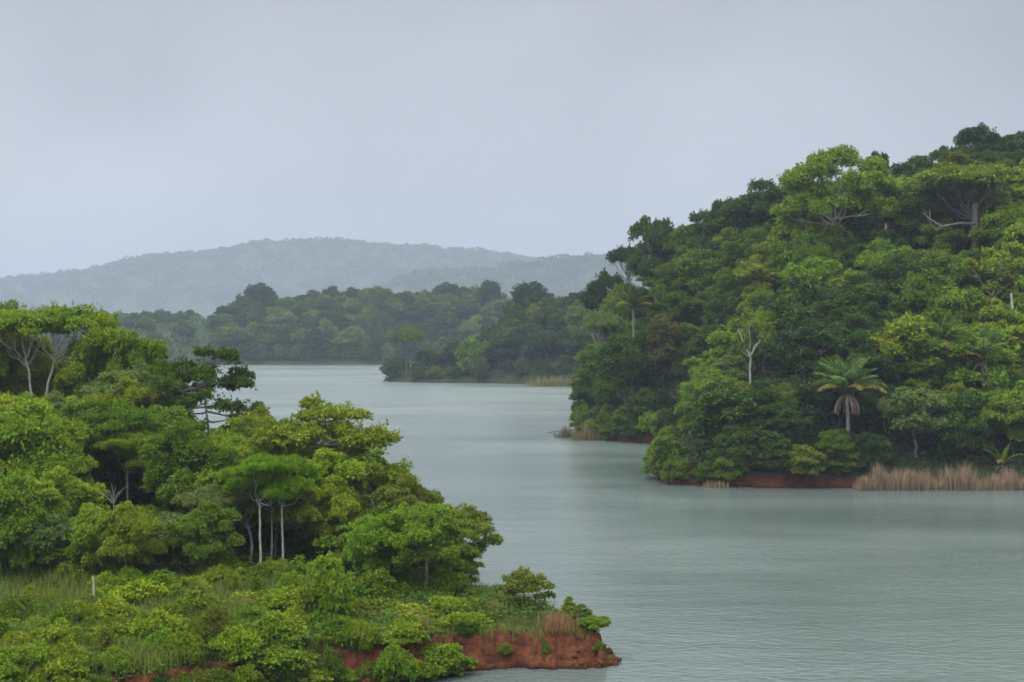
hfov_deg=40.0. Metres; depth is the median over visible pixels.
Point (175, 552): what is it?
broadleaf tree
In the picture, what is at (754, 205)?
forest tree
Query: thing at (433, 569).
broadleaf tree
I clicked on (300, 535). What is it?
broadleaf tree
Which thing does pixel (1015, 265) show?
forest tree
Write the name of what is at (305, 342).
distant tree
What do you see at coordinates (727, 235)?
forest tree
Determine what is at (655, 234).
forest tree
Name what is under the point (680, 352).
forest tree
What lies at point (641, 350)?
forest tree
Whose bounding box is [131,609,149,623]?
shrub
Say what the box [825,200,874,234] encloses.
forest tree
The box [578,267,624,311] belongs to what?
forest tree
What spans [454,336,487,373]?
headland tree
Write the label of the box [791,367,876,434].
forest tree
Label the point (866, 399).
forest tree
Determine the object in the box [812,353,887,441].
palm tree
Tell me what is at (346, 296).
distant tree
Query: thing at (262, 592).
shrub
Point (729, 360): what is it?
forest tree
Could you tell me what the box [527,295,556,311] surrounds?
headland tree
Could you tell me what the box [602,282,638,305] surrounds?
forest tree
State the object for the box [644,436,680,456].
waterside shrub
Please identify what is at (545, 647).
shrub
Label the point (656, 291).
forest tree
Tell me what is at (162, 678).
shrub
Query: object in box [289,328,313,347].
distant tree
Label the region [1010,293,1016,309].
dead snag
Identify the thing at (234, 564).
shrub
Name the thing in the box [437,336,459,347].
distant tree
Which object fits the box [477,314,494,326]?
distant tree
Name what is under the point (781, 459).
waterside shrub
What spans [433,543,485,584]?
broadleaf tree
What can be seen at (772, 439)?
forest tree
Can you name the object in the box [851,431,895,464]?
forest tree
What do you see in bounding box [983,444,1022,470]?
palm tree
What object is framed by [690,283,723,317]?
forest tree
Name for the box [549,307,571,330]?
headland tree
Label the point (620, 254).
forest tree
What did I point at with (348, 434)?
broadleaf tree
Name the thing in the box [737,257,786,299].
forest tree
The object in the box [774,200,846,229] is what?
forest tree
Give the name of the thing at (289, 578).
shrub
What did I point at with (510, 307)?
headland tree
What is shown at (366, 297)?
distant tree
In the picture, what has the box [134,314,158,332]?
distant tree
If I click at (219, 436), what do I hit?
broadleaf tree
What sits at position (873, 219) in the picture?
forest tree
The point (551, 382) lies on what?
reed clump
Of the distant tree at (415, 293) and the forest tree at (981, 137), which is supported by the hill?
the distant tree at (415, 293)
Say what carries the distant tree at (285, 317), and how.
on the hill
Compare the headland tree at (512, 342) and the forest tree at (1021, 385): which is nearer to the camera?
the forest tree at (1021, 385)
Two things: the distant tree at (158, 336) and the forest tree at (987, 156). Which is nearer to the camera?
the forest tree at (987, 156)
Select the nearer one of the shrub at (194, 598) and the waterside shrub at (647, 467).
the shrub at (194, 598)
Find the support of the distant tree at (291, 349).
on the hill
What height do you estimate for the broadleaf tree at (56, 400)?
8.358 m
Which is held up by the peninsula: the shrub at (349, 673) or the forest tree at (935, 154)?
the shrub at (349, 673)
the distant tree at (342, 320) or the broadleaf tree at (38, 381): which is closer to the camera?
the broadleaf tree at (38, 381)
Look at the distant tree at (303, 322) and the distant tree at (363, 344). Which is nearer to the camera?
the distant tree at (363, 344)
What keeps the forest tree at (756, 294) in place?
on the hillside
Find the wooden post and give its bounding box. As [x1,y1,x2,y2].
[92,577,94,596]
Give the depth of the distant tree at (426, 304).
947.45 m
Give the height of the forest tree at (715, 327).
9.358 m
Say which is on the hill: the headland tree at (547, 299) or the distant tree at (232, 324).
the distant tree at (232, 324)
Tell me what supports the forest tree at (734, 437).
on the hillside
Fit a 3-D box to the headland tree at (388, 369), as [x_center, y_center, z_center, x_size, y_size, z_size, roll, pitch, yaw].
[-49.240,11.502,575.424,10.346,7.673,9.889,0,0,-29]
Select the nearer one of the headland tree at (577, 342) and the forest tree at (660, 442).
the forest tree at (660, 442)
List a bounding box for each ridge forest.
[0,236,539,310]
[379,251,642,297]
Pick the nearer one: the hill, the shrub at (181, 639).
the shrub at (181, 639)
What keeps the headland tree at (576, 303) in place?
on the hillside
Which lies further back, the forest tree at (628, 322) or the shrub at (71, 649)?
the forest tree at (628, 322)
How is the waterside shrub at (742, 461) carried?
on the hillside
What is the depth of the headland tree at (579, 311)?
552.40 m
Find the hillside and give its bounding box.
[383,221,1023,487]
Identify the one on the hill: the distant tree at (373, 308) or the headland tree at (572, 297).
the distant tree at (373, 308)
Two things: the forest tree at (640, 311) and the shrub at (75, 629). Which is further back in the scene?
the forest tree at (640, 311)
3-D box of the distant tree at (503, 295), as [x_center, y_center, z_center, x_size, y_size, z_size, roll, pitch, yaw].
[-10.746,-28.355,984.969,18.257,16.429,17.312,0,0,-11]
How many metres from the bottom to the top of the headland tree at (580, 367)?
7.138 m
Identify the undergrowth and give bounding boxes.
[0,471,572,681]
[33,301,504,363]
[383,320,599,383]
[589,219,1023,487]
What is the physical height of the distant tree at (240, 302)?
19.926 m
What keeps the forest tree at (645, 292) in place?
on the hillside
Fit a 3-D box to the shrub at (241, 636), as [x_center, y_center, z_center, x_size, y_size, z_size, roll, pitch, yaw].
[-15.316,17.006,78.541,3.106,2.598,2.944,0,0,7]
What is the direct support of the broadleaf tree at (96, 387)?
on the peninsula
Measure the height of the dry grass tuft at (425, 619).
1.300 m
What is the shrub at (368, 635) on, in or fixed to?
on the peninsula
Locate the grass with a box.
[0,556,598,681]
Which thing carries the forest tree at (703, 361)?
on the hillside
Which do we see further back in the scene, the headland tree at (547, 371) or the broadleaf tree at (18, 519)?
the headland tree at (547, 371)
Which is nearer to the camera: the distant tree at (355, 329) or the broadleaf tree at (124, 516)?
the broadleaf tree at (124, 516)
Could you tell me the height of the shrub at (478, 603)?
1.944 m
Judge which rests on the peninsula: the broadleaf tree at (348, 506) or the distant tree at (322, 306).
the broadleaf tree at (348, 506)
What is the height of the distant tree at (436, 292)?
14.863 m
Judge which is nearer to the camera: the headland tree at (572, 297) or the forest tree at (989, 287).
the forest tree at (989, 287)
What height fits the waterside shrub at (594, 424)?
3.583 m
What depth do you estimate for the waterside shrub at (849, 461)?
181.56 m
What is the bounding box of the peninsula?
[0,471,619,681]
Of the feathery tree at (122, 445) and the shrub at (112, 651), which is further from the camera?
the feathery tree at (122, 445)
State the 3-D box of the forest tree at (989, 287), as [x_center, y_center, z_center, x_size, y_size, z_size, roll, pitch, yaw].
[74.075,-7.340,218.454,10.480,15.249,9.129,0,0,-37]
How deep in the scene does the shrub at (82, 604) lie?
82.89 m
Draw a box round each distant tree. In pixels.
[47,332,70,353]
[63,331,82,340]
[112,309,128,327]
[122,312,143,329]
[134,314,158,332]
[139,310,160,326]
[140,331,171,343]
[154,309,171,323]
[162,317,177,328]
[170,322,196,344]
[171,311,184,317]
[176,314,190,325]
[179,309,197,318]
[189,315,201,324]
[204,315,229,332]
[205,326,234,344]
[206,344,223,360]
[213,335,232,348]
[216,305,239,317]
[217,313,233,325]
[224,321,243,328]
[228,342,241,356]
[229,325,253,334]
[230,310,251,327]
[231,293,255,312]
[241,309,270,327]
[243,282,278,302]
[245,320,263,334]
[263,296,282,315]
[263,343,275,358]
[265,305,287,317]
[265,311,298,326]
[266,314,286,323]
[269,343,283,357]
[275,296,295,306]
[283,300,296,314]
[287,345,300,358]
[288,300,313,318]
[288,344,304,357]
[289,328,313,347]
[291,314,319,330]
[294,294,313,302]
[302,310,318,328]
[302,340,313,349]
[304,295,321,303]
[305,289,320,295]
[309,312,339,328]
[310,293,321,298]
[310,301,335,311]
[316,317,338,337]
[317,294,333,299]
[319,285,339,298]
[326,313,349,329]
[330,331,359,350]
[331,339,347,350]
[335,292,349,301]
[339,296,363,315]
[339,324,373,337]
[340,287,358,299]
[342,320,358,328]
[344,313,359,321]
[346,332,366,349]
[348,321,367,332]
[355,289,375,312]
[355,309,375,324]
[357,336,375,357]
[358,289,378,298]
[360,304,378,314]
[363,284,383,291]
[369,308,394,329]
[374,288,397,300]
[377,329,398,344]
[380,342,396,360]
[383,296,405,311]
[393,292,415,306]
[393,320,411,331]
[406,337,427,354]
[411,297,436,319]
[411,323,436,343]
[413,289,438,302]
[413,290,422,302]
[430,290,440,306]
[431,300,450,310]
[432,281,458,295]
[432,305,464,323]
[434,337,447,347]
[437,292,458,305]
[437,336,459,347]
[451,301,472,324]
[454,286,471,298]
[456,294,478,304]
[458,319,474,327]
[459,321,481,337]
[460,286,485,301]
[470,314,482,322]
[477,279,501,305]
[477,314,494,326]
[478,305,498,317]
[485,292,507,303]
[487,316,498,324]
[488,299,505,307]
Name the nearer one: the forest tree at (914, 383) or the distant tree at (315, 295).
the forest tree at (914, 383)
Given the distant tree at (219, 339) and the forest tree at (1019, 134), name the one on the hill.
the distant tree at (219, 339)
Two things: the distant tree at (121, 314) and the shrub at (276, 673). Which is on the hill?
the distant tree at (121, 314)
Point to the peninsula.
(524, 647)
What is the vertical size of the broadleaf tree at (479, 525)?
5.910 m
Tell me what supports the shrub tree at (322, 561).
on the peninsula
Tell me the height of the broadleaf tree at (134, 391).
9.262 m
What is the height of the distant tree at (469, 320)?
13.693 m
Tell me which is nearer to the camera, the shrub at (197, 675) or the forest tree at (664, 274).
the shrub at (197, 675)
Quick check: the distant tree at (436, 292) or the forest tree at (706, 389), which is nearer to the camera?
the forest tree at (706, 389)
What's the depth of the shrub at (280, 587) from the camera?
87.23 m
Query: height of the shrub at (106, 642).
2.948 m
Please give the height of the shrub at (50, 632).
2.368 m
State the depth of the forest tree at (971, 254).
223.00 m
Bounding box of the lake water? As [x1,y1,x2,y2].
[180,365,1023,681]
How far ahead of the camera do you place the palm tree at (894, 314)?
204.80 m
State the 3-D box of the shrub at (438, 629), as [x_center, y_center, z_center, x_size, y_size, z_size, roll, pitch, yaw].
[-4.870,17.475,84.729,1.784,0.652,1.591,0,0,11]
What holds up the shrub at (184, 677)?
on the peninsula
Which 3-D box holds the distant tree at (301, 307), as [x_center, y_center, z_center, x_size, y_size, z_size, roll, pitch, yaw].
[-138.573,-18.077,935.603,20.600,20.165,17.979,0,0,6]
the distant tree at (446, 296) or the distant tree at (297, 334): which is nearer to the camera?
the distant tree at (297, 334)
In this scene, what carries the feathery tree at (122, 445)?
on the peninsula
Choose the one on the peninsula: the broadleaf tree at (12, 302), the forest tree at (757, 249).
the broadleaf tree at (12, 302)
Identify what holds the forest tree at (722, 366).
on the hillside
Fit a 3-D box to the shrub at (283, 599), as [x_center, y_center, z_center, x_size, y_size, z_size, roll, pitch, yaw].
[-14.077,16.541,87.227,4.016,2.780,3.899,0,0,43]
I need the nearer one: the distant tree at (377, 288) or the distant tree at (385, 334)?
the distant tree at (385, 334)
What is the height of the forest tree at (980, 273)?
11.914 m
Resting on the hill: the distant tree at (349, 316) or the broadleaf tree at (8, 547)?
the distant tree at (349, 316)
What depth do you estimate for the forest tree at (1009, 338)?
200.06 m
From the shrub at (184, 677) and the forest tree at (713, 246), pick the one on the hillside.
the forest tree at (713, 246)
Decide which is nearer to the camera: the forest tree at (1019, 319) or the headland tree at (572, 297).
the forest tree at (1019, 319)
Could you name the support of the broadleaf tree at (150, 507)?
on the peninsula
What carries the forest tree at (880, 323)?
on the hillside
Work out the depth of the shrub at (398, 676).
80.02 m
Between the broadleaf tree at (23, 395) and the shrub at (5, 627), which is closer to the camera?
the shrub at (5, 627)
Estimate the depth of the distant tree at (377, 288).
983.98 m
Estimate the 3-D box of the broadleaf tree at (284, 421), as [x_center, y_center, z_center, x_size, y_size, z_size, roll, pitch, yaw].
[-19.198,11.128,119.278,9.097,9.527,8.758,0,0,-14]
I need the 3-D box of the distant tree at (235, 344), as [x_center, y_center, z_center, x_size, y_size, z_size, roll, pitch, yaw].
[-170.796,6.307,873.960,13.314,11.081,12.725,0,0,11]
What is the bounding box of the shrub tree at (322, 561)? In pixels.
[304,550,354,585]
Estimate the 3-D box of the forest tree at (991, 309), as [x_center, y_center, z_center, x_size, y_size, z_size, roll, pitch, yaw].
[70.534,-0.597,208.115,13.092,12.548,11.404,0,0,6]
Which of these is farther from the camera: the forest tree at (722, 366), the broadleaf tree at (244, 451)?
the forest tree at (722, 366)
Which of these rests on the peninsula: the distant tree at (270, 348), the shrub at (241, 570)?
the shrub at (241, 570)
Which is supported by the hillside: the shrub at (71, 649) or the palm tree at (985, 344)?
the palm tree at (985, 344)
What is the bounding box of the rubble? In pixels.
[358,640,621,681]
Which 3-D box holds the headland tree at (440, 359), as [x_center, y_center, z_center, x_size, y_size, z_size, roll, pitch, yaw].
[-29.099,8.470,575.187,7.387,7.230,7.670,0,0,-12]
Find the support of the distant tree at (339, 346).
on the hill
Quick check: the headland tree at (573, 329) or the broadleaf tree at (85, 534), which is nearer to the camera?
the broadleaf tree at (85, 534)
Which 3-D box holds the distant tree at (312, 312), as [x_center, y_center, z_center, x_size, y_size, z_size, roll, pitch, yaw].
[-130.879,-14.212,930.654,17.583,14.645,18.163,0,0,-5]
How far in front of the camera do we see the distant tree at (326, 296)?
969.23 m
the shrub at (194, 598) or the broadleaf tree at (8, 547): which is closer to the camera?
the shrub at (194, 598)
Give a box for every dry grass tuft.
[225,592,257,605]
[393,607,432,630]
[462,597,506,618]
[534,607,582,634]
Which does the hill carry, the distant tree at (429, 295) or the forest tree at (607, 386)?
the distant tree at (429, 295)
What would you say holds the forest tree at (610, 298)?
on the hillside
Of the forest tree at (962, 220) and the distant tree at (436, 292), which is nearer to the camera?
the forest tree at (962, 220)
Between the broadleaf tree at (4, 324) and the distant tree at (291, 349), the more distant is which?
the distant tree at (291, 349)
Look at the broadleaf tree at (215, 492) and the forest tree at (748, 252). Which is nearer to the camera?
the broadleaf tree at (215, 492)
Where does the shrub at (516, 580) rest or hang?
on the peninsula
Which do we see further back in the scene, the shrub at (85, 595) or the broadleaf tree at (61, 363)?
the broadleaf tree at (61, 363)
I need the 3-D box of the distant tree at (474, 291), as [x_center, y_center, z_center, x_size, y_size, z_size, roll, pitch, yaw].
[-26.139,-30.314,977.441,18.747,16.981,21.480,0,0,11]
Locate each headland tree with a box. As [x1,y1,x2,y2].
[378,360,402,378]
[385,326,427,375]
[397,356,410,372]
[410,362,426,378]
[415,350,434,367]
[426,365,442,377]
[432,353,448,366]
[440,342,455,363]
[443,341,459,360]
[445,365,461,377]
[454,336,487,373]
[454,343,465,366]
[472,359,490,379]
[476,333,493,342]
[476,340,499,360]
[484,341,512,366]
[487,331,505,347]
[497,317,521,332]
[500,358,514,371]
[501,298,530,319]
[502,327,530,359]
[503,326,516,355]
[509,280,554,306]
[513,356,531,376]
[517,308,543,324]
[525,301,549,324]
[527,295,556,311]
[537,301,554,314]
[539,365,554,377]
[545,296,578,317]
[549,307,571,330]
[553,355,572,372]
[560,288,586,306]
[562,303,587,326]
[562,330,598,363]
[565,325,580,337]
[567,299,583,319]
[577,328,599,338]
[577,363,586,370]
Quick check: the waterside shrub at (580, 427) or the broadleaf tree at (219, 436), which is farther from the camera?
the waterside shrub at (580, 427)
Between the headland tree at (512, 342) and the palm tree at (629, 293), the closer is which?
the palm tree at (629, 293)
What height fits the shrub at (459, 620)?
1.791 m
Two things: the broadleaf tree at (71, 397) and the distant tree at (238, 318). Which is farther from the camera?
the distant tree at (238, 318)
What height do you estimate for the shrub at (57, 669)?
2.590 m
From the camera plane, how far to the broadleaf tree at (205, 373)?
127.76 m
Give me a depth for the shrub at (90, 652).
75.40 m
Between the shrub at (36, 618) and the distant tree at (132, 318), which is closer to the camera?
the shrub at (36, 618)
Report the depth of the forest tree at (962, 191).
242.02 m
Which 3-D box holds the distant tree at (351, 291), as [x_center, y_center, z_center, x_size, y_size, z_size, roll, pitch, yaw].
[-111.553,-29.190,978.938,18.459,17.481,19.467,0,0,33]
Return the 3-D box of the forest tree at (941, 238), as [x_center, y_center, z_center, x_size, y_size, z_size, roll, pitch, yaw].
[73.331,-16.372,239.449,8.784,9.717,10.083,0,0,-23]
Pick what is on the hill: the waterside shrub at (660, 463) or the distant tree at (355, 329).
the distant tree at (355, 329)
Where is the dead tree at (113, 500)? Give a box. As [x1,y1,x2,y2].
[98,485,126,563]
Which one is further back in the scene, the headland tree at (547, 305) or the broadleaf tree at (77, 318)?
the headland tree at (547, 305)
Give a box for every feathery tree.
[79,429,164,500]
[216,451,300,562]
[244,471,294,557]
[258,453,325,559]
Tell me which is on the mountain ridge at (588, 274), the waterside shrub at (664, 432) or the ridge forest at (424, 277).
the ridge forest at (424, 277)
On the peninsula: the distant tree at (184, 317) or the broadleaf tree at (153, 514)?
the broadleaf tree at (153, 514)
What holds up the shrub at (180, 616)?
on the peninsula
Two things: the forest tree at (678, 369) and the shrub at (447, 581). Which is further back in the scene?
the forest tree at (678, 369)
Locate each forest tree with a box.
[568,369,600,412]
[569,341,618,381]
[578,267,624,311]
[580,307,625,344]
[591,391,623,418]
[592,329,662,403]
[592,378,620,397]
[593,298,640,344]
[601,332,644,365]
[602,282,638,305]
[602,290,622,339]
[605,243,647,288]
[612,319,639,337]
[622,299,652,323]
[625,215,682,300]
[625,387,663,418]
[626,317,647,335]
[628,287,653,303]
[629,355,659,387]
[635,274,646,280]
[635,318,671,342]
[636,308,662,325]
[640,313,686,388]
[641,255,685,302]
[644,293,705,346]
[646,388,676,410]
[647,278,696,322]
[650,405,685,432]
[651,346,675,376]
[653,437,691,462]
[655,264,676,273]
[660,247,679,262]
[663,223,708,258]
[667,321,705,349]
[668,353,702,380]
[671,247,725,296]
[671,394,696,427]
[673,343,696,361]
[676,368,742,402]
[679,383,773,456]
[681,351,724,378]
[684,324,714,356]
[686,196,750,244]
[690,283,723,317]
[693,240,727,268]
[694,379,746,423]
[695,362,747,384]
[700,292,734,326]
[705,320,738,360]
[705,423,762,470]
[706,323,734,348]
[711,227,741,242]
[712,266,749,302]
[714,227,758,282]
[714,353,755,381]
[719,177,793,228]
[719,252,741,268]
[721,227,752,268]
[723,294,745,323]
[725,305,775,383]
[729,348,762,379]
[731,309,794,375]
[732,254,764,288]
[733,293,778,343]
[733,381,764,391]
[735,226,767,266]
[735,288,773,311]
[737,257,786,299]
[744,305,781,364]
[744,377,793,418]
[747,233,796,288]
[750,399,813,439]
[751,431,793,466]
[757,324,841,403]
[759,222,775,232]
[762,276,832,322]
[765,226,822,285]
[766,144,905,225]
[766,195,829,242]
[767,193,795,224]
[770,275,843,329]
[771,381,804,426]
[773,219,829,250]
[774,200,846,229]
[774,255,853,294]
[786,241,850,289]
[786,445,828,477]
[787,321,848,359]
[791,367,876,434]
[793,353,846,417]
[807,223,860,268]
[815,428,854,469]
[816,311,882,360]
[821,270,891,290]
[823,272,887,306]
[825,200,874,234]
[827,192,861,227]
[827,282,910,328]
[836,428,860,444]
[838,243,877,271]
[841,343,909,405]
[842,362,882,419]
[849,316,908,380]
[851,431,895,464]
[853,237,911,273]
[854,228,873,243]
[855,296,913,327]
[857,250,925,291]
[862,151,906,184]
[862,228,913,250]
[862,311,959,393]
[862,385,904,432]
[867,209,904,236]
[871,181,898,196]
[877,385,953,457]
[884,179,927,245]
[884,185,962,248]
[887,268,957,327]
[895,155,937,178]
[895,174,914,182]
[896,167,939,223]
[899,323,976,389]
[900,249,937,271]
[903,378,934,390]
[904,250,981,304]
[904,281,986,330]
[910,160,1023,250]
[913,217,967,252]
[926,188,969,209]
[927,389,998,457]
[928,145,965,164]
[931,149,976,227]
[931,382,973,400]
[934,249,961,257]
[936,324,1023,391]
[937,254,989,305]
[938,146,977,164]
[944,183,1013,221]
[944,316,981,366]
[952,121,1013,154]
[953,249,995,284]
[954,218,969,238]
[954,303,987,323]
[959,157,980,164]
[960,245,1020,297]
[960,248,980,254]
[960,295,1022,331]
[964,147,1015,165]
[964,184,1023,241]
[964,192,1023,240]
[964,388,1017,441]
[968,202,1023,250]
[969,318,1023,388]
[975,239,1023,302]
[976,386,1023,458]
[984,138,1023,167]
[985,307,1023,358]
[988,158,1016,168]
[990,386,1008,398]
[994,323,1023,368]
[996,275,1023,302]
[998,130,1023,150]
[1000,379,1023,434]
[1002,364,1023,389]
[1003,217,1023,255]
[1005,294,1023,314]
[1008,166,1023,185]
[1010,183,1023,201]
[1011,159,1023,170]
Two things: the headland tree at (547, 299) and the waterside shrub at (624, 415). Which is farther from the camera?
the headland tree at (547, 299)
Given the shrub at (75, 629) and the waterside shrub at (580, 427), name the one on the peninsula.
the shrub at (75, 629)
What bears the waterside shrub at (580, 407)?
on the hillside
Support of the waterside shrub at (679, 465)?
on the hillside
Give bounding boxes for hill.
[39,307,488,364]
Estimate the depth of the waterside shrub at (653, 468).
189.51 m
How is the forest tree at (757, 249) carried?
on the hillside
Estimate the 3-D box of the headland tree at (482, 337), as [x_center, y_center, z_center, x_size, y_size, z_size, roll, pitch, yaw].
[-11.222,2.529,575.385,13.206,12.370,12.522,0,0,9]
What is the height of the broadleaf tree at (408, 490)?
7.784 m
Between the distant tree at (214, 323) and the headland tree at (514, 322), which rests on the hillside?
the headland tree at (514, 322)
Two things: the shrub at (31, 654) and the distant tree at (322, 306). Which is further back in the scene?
the distant tree at (322, 306)
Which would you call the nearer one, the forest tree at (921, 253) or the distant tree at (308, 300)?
the forest tree at (921, 253)
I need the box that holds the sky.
[0,0,1023,277]
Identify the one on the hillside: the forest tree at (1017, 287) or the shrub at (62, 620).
the forest tree at (1017, 287)
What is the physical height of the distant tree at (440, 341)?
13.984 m
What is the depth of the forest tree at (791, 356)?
200.14 m
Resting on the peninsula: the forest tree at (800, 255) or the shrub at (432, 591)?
the shrub at (432, 591)
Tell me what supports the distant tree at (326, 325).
on the hill
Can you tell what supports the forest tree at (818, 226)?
on the hillside
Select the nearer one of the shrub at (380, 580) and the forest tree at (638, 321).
the shrub at (380, 580)
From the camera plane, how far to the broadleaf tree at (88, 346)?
134.97 m
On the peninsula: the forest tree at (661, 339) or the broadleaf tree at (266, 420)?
the broadleaf tree at (266, 420)
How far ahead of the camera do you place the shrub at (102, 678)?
73.57 m
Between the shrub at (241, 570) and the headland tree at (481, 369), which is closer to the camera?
the shrub at (241, 570)
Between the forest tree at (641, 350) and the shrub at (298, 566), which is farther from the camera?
the forest tree at (641, 350)
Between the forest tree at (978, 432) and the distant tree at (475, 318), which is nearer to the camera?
the forest tree at (978, 432)
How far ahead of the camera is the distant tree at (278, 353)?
871.70 m
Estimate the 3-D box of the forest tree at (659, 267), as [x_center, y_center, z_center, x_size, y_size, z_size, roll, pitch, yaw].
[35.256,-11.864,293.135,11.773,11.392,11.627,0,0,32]
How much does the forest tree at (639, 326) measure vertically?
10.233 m
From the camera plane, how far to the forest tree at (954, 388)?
193.16 m
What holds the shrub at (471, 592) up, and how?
on the peninsula
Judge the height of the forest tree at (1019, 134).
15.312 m
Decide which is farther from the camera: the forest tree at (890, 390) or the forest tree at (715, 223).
the forest tree at (715, 223)
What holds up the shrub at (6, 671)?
on the peninsula
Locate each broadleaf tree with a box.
[0,299,30,348]
[0,299,120,395]
[0,303,74,392]
[0,331,63,395]
[0,332,27,371]
[0,349,68,397]
[0,357,11,395]
[0,390,50,422]
[0,396,104,505]
[0,459,6,474]
[0,470,62,577]
[0,504,39,558]
[11,449,98,477]
[13,511,73,578]
[14,352,68,394]
[17,390,31,397]
[21,465,110,551]
[23,410,94,443]
[42,395,76,401]
[44,390,80,419]
[45,407,70,417]
[51,358,83,395]
[53,311,138,398]
[54,508,123,584]
[60,396,142,505]
[67,378,93,394]
[69,439,106,497]
[72,358,102,383]
[77,431,143,503]
[78,360,171,409]
[78,393,125,419]
[89,399,169,507]
[90,375,158,409]
[92,412,136,480]
[93,330,176,385]
[95,500,168,569]
[95,503,109,510]
[96,507,154,567]
[119,453,166,509]
[123,403,207,495]
[131,511,196,566]
[133,505,156,521]
[136,418,241,506]
[144,439,210,504]
[144,504,168,538]
[145,342,270,434]
[149,494,184,516]
[150,371,201,419]
[162,505,220,557]
[164,499,245,569]
[170,481,252,557]
[184,468,274,547]
[185,433,256,533]
[201,434,228,443]
[206,403,292,449]
[218,414,276,430]
[218,434,270,507]
[226,493,274,562]
[233,442,309,535]
[237,491,301,553]
[239,390,413,481]
[246,417,307,453]
[266,446,369,558]
[291,478,363,549]
[292,447,310,456]
[293,468,335,552]
[300,434,357,459]
[310,516,397,574]
[333,451,419,510]
[337,507,371,563]
[339,513,396,576]
[356,446,389,454]
[360,460,401,510]
[364,451,380,503]
[366,501,424,566]
[370,473,450,515]
[373,500,449,586]
[379,501,472,587]
[404,539,465,577]
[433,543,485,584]
[438,503,504,554]
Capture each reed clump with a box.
[524,374,573,385]
[553,424,578,437]
[571,421,605,439]
[702,478,728,487]
[852,474,874,489]
[859,462,909,489]
[899,466,936,489]
[934,460,985,489]
[978,466,1023,489]
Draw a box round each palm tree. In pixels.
[610,284,651,387]
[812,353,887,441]
[890,310,926,381]
[915,309,969,388]
[950,325,1018,390]
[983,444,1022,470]
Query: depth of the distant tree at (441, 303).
950.90 m
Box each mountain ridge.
[0,243,511,318]
[392,262,650,303]
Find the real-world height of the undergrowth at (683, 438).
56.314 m
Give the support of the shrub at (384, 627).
on the peninsula
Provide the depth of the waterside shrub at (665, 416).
241.24 m
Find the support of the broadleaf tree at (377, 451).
on the peninsula
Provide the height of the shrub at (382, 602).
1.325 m
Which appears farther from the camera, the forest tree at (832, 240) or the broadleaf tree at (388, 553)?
the forest tree at (832, 240)
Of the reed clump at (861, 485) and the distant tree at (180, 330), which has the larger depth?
the distant tree at (180, 330)
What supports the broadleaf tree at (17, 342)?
on the peninsula
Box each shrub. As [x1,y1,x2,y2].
[0,593,49,617]
[0,596,32,626]
[0,618,13,638]
[0,630,33,646]
[0,641,54,670]
[0,652,33,681]
[10,618,24,630]
[22,614,48,631]
[23,584,41,600]
[24,653,93,681]
[28,621,76,649]
[46,599,97,624]
[47,601,87,627]
[52,640,91,675]
[54,617,70,629]
[59,625,87,645]
[70,616,103,630]
[74,593,101,603]
[75,644,99,669]
[84,622,137,646]
[86,584,119,596]
[87,570,120,590]
[88,674,117,681]
[90,593,138,621]
[92,626,117,654]
[93,643,132,676]
[95,615,113,639]
[106,578,171,608]
[111,654,150,671]
[112,613,129,627]
[113,606,151,621]
[115,565,146,585]
[121,637,146,651]
[127,607,186,639]
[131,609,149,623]
[135,628,177,653]
[140,650,180,670]
[141,573,193,592]
[144,568,186,579]
[149,579,168,597]
[151,669,172,681]
[157,630,209,666]
[160,605,171,615]
[167,588,225,618]
[167,671,192,681]
[168,583,187,601]
[171,614,191,627]
[178,576,223,597]
[183,601,243,655]
[189,667,212,681]
[194,562,246,585]
[195,553,246,573]
[195,584,209,595]
[205,667,236,681]
[207,625,263,666]
[215,578,229,598]
[226,590,256,605]
[227,574,240,593]
[233,604,271,624]
[234,663,263,681]
[235,567,250,588]
[237,568,264,581]
[242,612,309,652]
[243,565,269,579]
[248,644,319,673]
[249,570,261,593]
[250,610,312,630]
[253,557,289,577]
[255,583,309,611]
[255,589,268,597]
[262,586,305,611]
[266,665,296,681]
[269,660,305,681]
[274,570,303,587]
[284,603,313,628]
[287,554,308,576]
[295,665,333,681]
[297,574,308,582]
[298,566,361,625]
[308,614,369,646]
[308,668,333,680]
[310,628,347,645]
[316,645,345,681]
[334,666,360,681]
[344,618,383,651]
[352,566,401,599]
[354,661,378,678]
[355,597,380,618]
[360,597,404,612]
[371,630,411,645]
[372,641,419,681]
[374,623,388,630]
[375,668,401,681]
[382,603,440,618]
[387,612,423,629]
[387,622,430,643]
[394,655,422,680]
[396,568,429,587]
[397,582,412,600]
[416,643,435,654]
[417,587,448,600]
[419,662,450,679]
[421,618,448,626]
[421,642,478,674]
[424,625,441,632]
[427,569,471,596]
[428,594,464,613]
[439,611,494,628]
[446,612,482,630]
[456,596,503,617]
[457,624,478,636]
[465,590,478,597]
[491,565,557,607]
[497,641,514,653]
[541,640,551,660]
[560,596,579,617]
[569,412,575,426]
[569,603,592,625]
[571,402,588,422]
[573,405,594,429]
[573,416,594,430]
[574,419,591,435]
[575,614,611,629]
[582,419,605,432]
[592,640,607,652]
[596,403,612,428]
[598,420,622,438]
[610,404,638,430]
[619,419,642,437]
[635,409,656,435]
[639,455,659,476]
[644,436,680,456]
[647,409,661,427]
[650,407,664,436]
[650,437,666,473]
[654,407,681,432]
[655,424,681,441]
[655,429,674,439]
[656,439,688,477]
[659,453,690,482]
[688,460,721,481]
[712,444,749,480]
[746,449,776,470]
[759,445,790,468]
[781,444,825,471]
[825,448,866,474]
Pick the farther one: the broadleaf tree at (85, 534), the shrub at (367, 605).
the broadleaf tree at (85, 534)
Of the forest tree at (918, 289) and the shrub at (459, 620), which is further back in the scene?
the forest tree at (918, 289)

